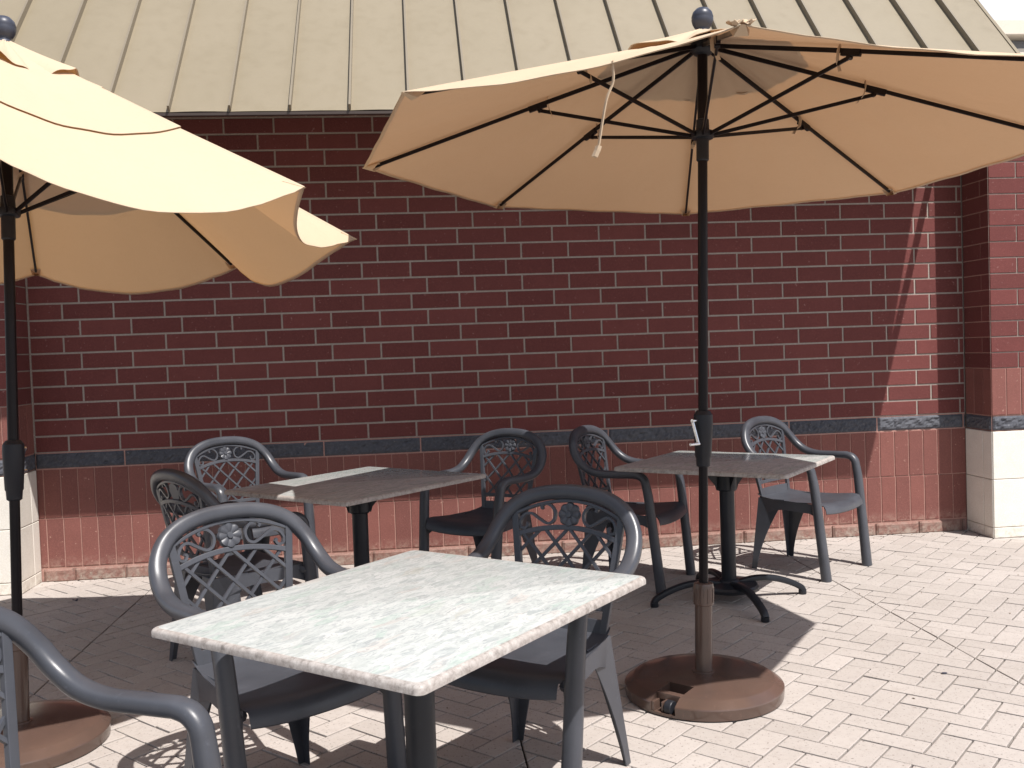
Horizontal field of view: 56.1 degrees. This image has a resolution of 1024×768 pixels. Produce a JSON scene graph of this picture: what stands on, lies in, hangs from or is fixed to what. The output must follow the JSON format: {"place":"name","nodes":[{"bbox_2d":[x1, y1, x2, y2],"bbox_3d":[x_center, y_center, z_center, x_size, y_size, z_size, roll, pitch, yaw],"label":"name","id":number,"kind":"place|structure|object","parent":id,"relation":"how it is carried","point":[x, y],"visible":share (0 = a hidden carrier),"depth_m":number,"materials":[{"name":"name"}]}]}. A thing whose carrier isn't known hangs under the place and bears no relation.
{"place":"outdoors","nodes":[
{"label":"outdoors","id":0,"kind":"place"},
{"bbox_2d":[0,530,1023,767],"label":"paving","id":1,"kind":"structure","parent":0,"point":[862,669],"depth_m":3.94,"materials":[{"name":"beige brick"}]},
{"bbox_2d":[0,606,221,767],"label":"patio chair","id":2,"kind":"object","parent":1,"relation":"on","point":[53,665],"visible":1,"depth_m":1.97,"materials":[{"name":"grey plastic"}]},
{"bbox_2d":[0,15,356,767],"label":"patio umbrella","id":3,"kind":"object","parent":1,"relation":"on","point":[102,189],"visible":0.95,"depth_m":3.40,"materials":[{"name":"beige fabric"}]},
{"bbox_2d":[150,468,316,660],"bbox_3d":[-1.241,0.786,4.282,0.585,0.883,0.591,0,3,45],"label":"patio chair","id":4,"kind":"object","parent":1,"relation":"on","point":[204,496],"visible":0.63,"depth_m":4.13,"materials":[{"name":"grey plastic"}]},
{"bbox_2d":[184,436,318,601],"bbox_3d":[-1.503,0.751,5.496,0.585,0.883,0.591,-4,3,-44],"label":"patio chair","id":5,"kind":"object","parent":1,"relation":"on","point":[224,454],"visible":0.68,"depth_m":5.63,"materials":[{"name":"grey plastic"}]},
{"bbox_2d":[148,502,406,767],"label":"patio chair","id":6,"kind":"object","parent":1,"relation":"on","point":[234,690],"visible":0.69,"depth_m":2.83,"materials":[{"name":"grey plastic"}]},
{"bbox_2d":[224,467,485,566],"bbox_3d":[-0.728,0.832,4.652,0.830,0.722,0.955,0,3,37],"label":"patio table","id":7,"kind":"object","parent":1,"relation":"on","point":[357,493],"visible":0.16,"depth_m":4.59,"materials":[{"name":"stone"}]},
{"bbox_2d":[151,550,645,767],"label":"patio table","id":8,"kind":"object","parent":1,"relation":"on","point":[416,628],"visible":1,"depth_m":2.25,"materials":[{"name":"stone"}]},
{"bbox_2d":[419,428,546,562],"bbox_3d":[-0.147,0.709,5.356,0.585,0.883,0.591,-1,3,36],"label":"patio chair","id":9,"kind":"object","parent":1,"relation":"on","point":[475,523],"visible":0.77,"depth_m":5.39,"materials":[{"name":"grey plastic"}]},
{"bbox_2d":[0,0,1023,594],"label":"brick building","id":10,"kind":"structure","parent":1,"relation":"on","point":[412,326],"depth_m":6.11,"materials":[{"name":"brick"}]},
{"bbox_2d":[434,484,642,767],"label":"patio chair","id":11,"kind":"object","parent":1,"relation":"on","point":[570,657],"visible":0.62,"depth_m":3.02,"materials":[{"name":"grey plastic"}]},
{"bbox_2d":[569,425,695,594],"bbox_3d":[0.667,0.677,5.457,0.591,0.883,0.585,-1,2,29],"label":"patio chair","id":12,"kind":"object","parent":1,"relation":"on","point":[664,513],"visible":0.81,"depth_m":5.39,"materials":[{"name":"grey plastic"}]},
{"bbox_2d":[363,7,1023,721],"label":"patio umbrella","id":13,"kind":"object","parent":1,"relation":"on","point":[701,119],"visible":1,"depth_m":3.84,"materials":[{"name":"beige fabric"}]},
{"bbox_2d":[614,451,834,622],"bbox_3d":[1.112,0.757,4.952,0.890,0.722,0.800,-1,2,34],"label":"patio table","id":14,"kind":"object","parent":1,"relation":"on","point":[728,472],"visible":0.86,"depth_m":4.90,"materials":[{"name":"stone"}]},
{"bbox_2d":[741,416,871,582],"bbox_3d":[1.700,0.634,5.626,0.585,0.883,0.591,-4,3,-44],"label":"patio chair","id":15,"kind":"object","parent":1,"relation":"on","point":[793,505],"visible":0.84,"depth_m":5.62,"materials":[{"name":"grey plastic"}]},
{"bbox_2d":[38,531,1004,743],"bbox_3d":[1.047,1.152,4.004,8.476,0.002,4.588,-2,2,-6],"label":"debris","id":16,"kind":"object","parent":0,"point":[524,558],"visible":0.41,"depth_m":5.78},
{"bbox_2d":[508,684,1022,767],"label":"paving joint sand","id":17,"kind":"structure","parent":0,"point":[527,764],"depth_m":3.20,"materials":[{"name":"grey sand"}]},
{"bbox_2d":[979,0,1023,19],"label":"sky","id":18,"kind":"structure","parent":0,"point":[998,9],"materials":[{"name":"white"}]},
{"label":"ground","id":19,"kind":"structure","parent":0,"visible":0},
{"bbox_2d":[995,20,1023,53],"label":"cream building","id":20,"kind":"structure","parent":19,"relation":"on","point":[1013,30],"depth_m":12.74,"materials":[{"name":"paint"}]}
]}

